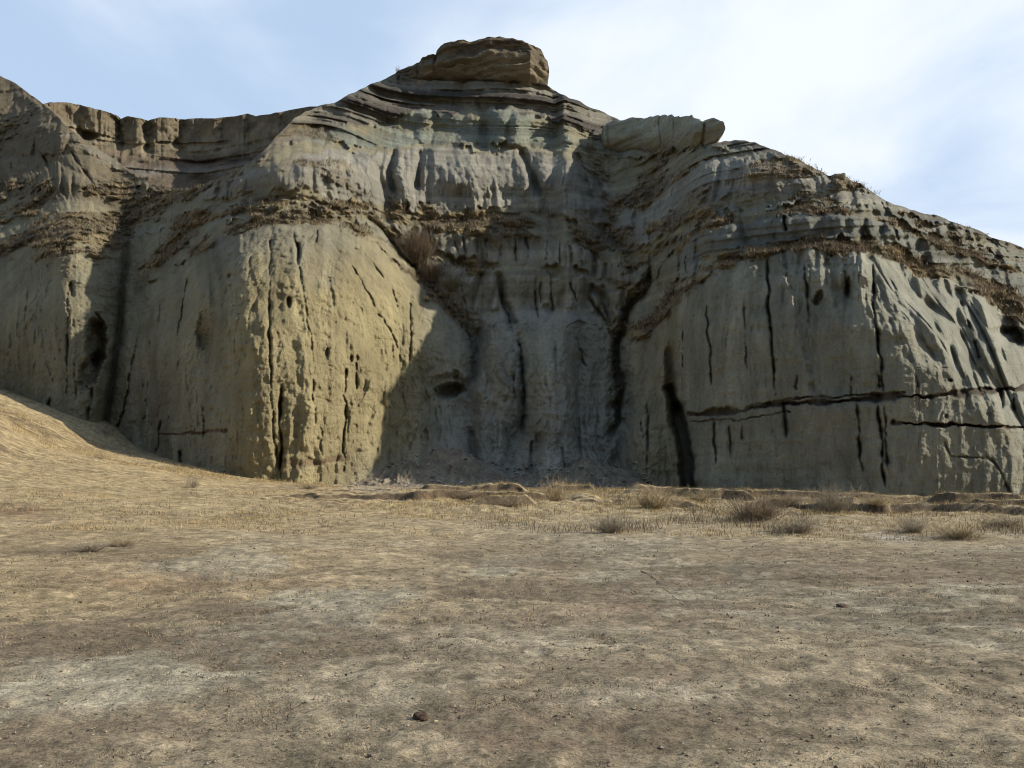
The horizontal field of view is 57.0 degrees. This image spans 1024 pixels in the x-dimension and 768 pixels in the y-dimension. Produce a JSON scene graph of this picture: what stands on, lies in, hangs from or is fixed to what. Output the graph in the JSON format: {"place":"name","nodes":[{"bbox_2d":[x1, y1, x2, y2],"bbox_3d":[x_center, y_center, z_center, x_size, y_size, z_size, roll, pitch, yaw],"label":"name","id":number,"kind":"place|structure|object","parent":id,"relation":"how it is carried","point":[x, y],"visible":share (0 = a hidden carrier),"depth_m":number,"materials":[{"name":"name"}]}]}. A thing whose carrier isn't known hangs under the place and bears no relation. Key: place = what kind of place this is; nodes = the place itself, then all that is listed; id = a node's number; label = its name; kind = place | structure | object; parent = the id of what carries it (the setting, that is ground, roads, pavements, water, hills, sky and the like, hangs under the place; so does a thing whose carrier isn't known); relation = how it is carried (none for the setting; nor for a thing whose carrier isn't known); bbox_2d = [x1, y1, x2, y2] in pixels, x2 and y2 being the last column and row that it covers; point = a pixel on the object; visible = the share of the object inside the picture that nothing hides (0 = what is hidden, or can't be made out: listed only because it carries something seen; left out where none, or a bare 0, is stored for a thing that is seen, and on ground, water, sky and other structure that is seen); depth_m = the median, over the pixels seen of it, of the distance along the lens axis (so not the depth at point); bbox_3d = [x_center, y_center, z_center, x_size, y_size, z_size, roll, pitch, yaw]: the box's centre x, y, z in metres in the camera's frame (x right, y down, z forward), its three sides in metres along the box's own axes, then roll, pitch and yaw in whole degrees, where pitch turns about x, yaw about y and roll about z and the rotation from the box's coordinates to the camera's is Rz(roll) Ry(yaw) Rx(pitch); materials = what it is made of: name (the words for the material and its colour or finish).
{"place":"outdoors","nodes":[
{"label":"outdoors","id":0,"kind":"place"},
{"bbox_2d":[44,102,316,189],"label":"ridge","id":1,"kind":"structure","parent":0,"point":[171,153],"depth_m":137.70,"materials":[{"name":"stone"}]},
{"bbox_2d":[0,388,1023,767],"bbox_3d":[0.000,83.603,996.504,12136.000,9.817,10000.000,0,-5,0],"label":"ground","id":2,"kind":"structure","parent":0,"point":[476,744],"depth_m":9.59,"materials":[{"name":"soil"}]},
{"bbox_2d":[52,536,136,551],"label":"shrub","id":3,"kind":"object","parent":2,"relation":"on","point":[89,548],"visible":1,"depth_m":17.03,"materials":[{"name":"brown plant"}]},
{"bbox_2d":[91,450,109,458],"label":"shrub","id":4,"kind":"object","parent":2,"relation":"on","point":[101,455],"visible":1,"depth_m":45.71,"materials":[{"name":"beige plant"}]},
{"bbox_2d":[84,531,147,546],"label":"shrub","id":5,"kind":"object","parent":2,"relation":"on","point":[114,542],"visible":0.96,"depth_m":18.26,"materials":[{"name":"brown plant"}]},
{"bbox_2d":[176,474,202,487],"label":"shrub","id":6,"kind":"object","parent":2,"relation":"on","point":[193,485],"visible":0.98,"depth_m":38.43,"materials":[{"name":"beige plant"}]},
{"bbox_2d":[287,483,318,488],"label":"shrub","id":7,"kind":"object","parent":2,"relation":"on","point":[304,486],"visible":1,"depth_m":44.73,"materials":[{"name":"beige plant"}]},
{"bbox_2d":[413,711,428,720],"bbox_3d":[-0.597,2.173,6.171,0.106,0.054,0.106,0,-5,0],"label":"rock","id":8,"kind":"object","parent":2,"relation":"on","point":[422,715],"visible":1,"depth_m":6.14,"materials":[{"name":"stone"}]},
{"bbox_2d":[447,487,492,498],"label":"shrub","id":9,"kind":"object","parent":2,"relation":"on","point":[472,495],"visible":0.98,"depth_m":37.20,"materials":[{"name":"brown plant"}]},
{"bbox_2d":[361,444,649,488],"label":"rubble","id":10,"kind":"object","parent":2,"relation":"on","point":[547,468],"visible":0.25,"depth_m":59.99,"materials":[{"name":"grey stone"}]},
{"bbox_2d":[350,447,663,488],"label":"talus","id":11,"kind":"structure","parent":2,"relation":"on","point":[482,472],"depth_m":58.95,"materials":[{"name":"stone"}]},
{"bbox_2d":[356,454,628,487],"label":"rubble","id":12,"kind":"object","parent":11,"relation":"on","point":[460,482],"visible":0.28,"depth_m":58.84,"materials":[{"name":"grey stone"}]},
{"bbox_2d":[0,36,1023,495],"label":"butte","id":13,"kind":"object","parent":2,"relation":"on","point":[338,352],"visible":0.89,"depth_m":63.81,"materials":[{"name":"stone"}]},
{"bbox_2d":[391,220,442,264],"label":"shrub","id":14,"kind":"object","parent":13,"relation":"on","point":[416,249],"visible":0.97,"depth_m":74.00,"materials":[{"name":"brown plant"}]},
{"bbox_2d":[416,253,450,282],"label":"shrub","id":15,"kind":"object","parent":13,"relation":"on","point":[432,276],"visible":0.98,"depth_m":73.74,"materials":[{"name":"brown plant"}]},
{"bbox_2d":[436,269,465,291],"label":"shrub","id":16,"kind":"object","parent":13,"relation":"on","point":[453,286],"visible":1,"depth_m":72.96,"materials":[{"name":"brown plant"}]},
{"bbox_2d":[0,108,1023,330],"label":"brush","id":17,"kind":"object","parent":13,"relation":"on","point":[720,223],"visible":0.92,"depth_m":70.08,"materials":[{"name":"brown plant"}]},
{"bbox_2d":[582,139,597,150],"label":"shrub","id":18,"kind":"object","parent":13,"relation":"on","point":[590,148],"visible":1,"depth_m":86.55,"materials":[{"name":"brown plant"}]},
{"bbox_2d":[831,173,845,179],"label":"rock","id":19,"kind":"object","parent":13,"relation":"on","point":[841,176],"visible":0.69,"depth_m":61.65,"materials":[{"name":"stone"}]},
{"bbox_2d":[955,286,972,290],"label":"rock","id":20,"kind":"object","parent":13,"relation":"on","point":[962,287],"visible":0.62,"depth_m":59.02,"materials":[{"name":"stone"}]},
{"bbox_2d":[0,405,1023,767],"bbox_3d":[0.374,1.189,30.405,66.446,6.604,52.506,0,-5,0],"label":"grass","id":21,"kind":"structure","parent":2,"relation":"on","point":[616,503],"depth_m":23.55,"materials":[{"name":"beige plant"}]},
{"bbox_2d":[0,500,1023,767],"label":"pebbles","id":22,"kind":"object","parent":2,"relation":"on","point":[512,656],"visible":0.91,"depth_m":8.03,"materials":[{"name":"brown stone"}]},
{"bbox_2d":[483,494,549,506],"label":"shrub","id":23,"kind":"object","parent":2,"relation":"on","point":[513,503],"visible":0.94,"depth_m":33.08,"materials":[{"name":"brown plant"}]},
{"bbox_2d":[537,476,587,500],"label":"shrub","id":24,"kind":"object","parent":2,"relation":"on","point":[555,495],"visible":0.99,"depth_m":36.84,"materials":[{"name":"beige plant"}]},
{"bbox_2d":[571,507,651,532],"bbox_3d":[2.462,3.265,22.642,2.134,0.644,1.646,0,-5,0],"label":"shrub","id":25,"kind":"object","parent":2,"relation":"on","point":[612,527],"visible":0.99,"depth_m":22.48,"materials":[{"name":"brown plant"}]},
{"bbox_2d":[623,483,695,508],"bbox_3d":[4.976,3.920,33.232,3.508,0.939,3.223,3,-6,-28],"label":"shrub","id":26,"kind":"object","parent":2,"relation":"on","point":[650,502],"visible":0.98,"depth_m":32.97,"materials":[{"name":"brown plant"}]},
{"bbox_2d":[674,485,736,501],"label":"shrub","id":27,"kind":"object","parent":2,"relation":"on","point":[704,495],"visible":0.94,"depth_m":41.83,"materials":[{"name":"beige plant"}]},
{"bbox_2d":[713,489,808,521],"bbox_3d":[7.148,3.583,28.057,3.234,1.036,3.268,0,-5,-5],"label":"shrub","id":28,"kind":"object","parent":2,"relation":"on","point":[749,510],"visible":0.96,"depth_m":27.76,"materials":[{"name":"brown plant"}]},
{"bbox_2d":[757,486,821,506],"bbox_3d":[10.534,4.192,35.571,2.438,0.833,2.657,-4,-6,36],"label":"shrub","id":29,"kind":"object","parent":2,"relation":"on","point":[788,501],"visible":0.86,"depth_m":35.22,"materials":[{"name":"brown plant"}]},
{"bbox_2d":[760,514,840,533],"bbox_3d":[7.048,3.495,23.734,2.028,0.539,2.330,1,-5,-12],"label":"shrub","id":30,"kind":"object","parent":2,"relation":"on","point":[791,525],"visible":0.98,"depth_m":23.62,"materials":[{"name":"brown plant"}]},
{"bbox_2d":[792,477,861,513],"bbox_3d":[10.674,3.723,31.783,2.958,1.297,2.405,2,-5,-18],"label":"shrub","id":31,"kind":"object","parent":2,"relation":"on","point":[832,503],"visible":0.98,"depth_m":31.53,"materials":[{"name":"brown plant"}]},
{"bbox_2d":[836,603,846,607],"bbox_3d":[3.995,2.685,11.411,0.128,0.058,0.133,0,-5,0],"label":"rock","id":32,"kind":"object","parent":2,"relation":"on","point":[842,605],"visible":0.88,"depth_m":11.38,"materials":[{"name":"stone"}]},
{"bbox_2d":[844,491,908,505],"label":"shrub","id":33,"kind":"object","parent":2,"relation":"on","point":[874,500],"visible":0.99,"depth_m":31.86,"materials":[{"name":"brown plant"}]},
{"bbox_2d":[882,512,950,532],"bbox_3d":[10.149,3.488,23.843,1.488,0.555,1.795,1,-5,-11],"label":"shrub","id":34,"kind":"object","parent":2,"relation":"on","point":[913,529],"visible":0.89,"depth_m":23.88,"materials":[{"name":"brown plant"}]},
{"bbox_2d":[907,520,1003,539],"bbox_3d":[10.541,3.431,22.467,2.168,0.489,2.197,4,-7,-40],"label":"shrub","id":35,"kind":"object","parent":2,"relation":"on","point":[962,533],"visible":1,"depth_m":22.30,"materials":[{"name":"brown plant"}]},
{"bbox_2d":[963,512,1022,526],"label":"shrub","id":36,"kind":"object","parent":2,"relation":"on","point":[1003,520],"visible":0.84,"depth_m":25.04,"materials":[{"name":"brown plant"}]},
{"bbox_2d":[0,0,1023,247],"label":"sky","id":37,"kind":"structure","parent":0,"point":[921,102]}
]}

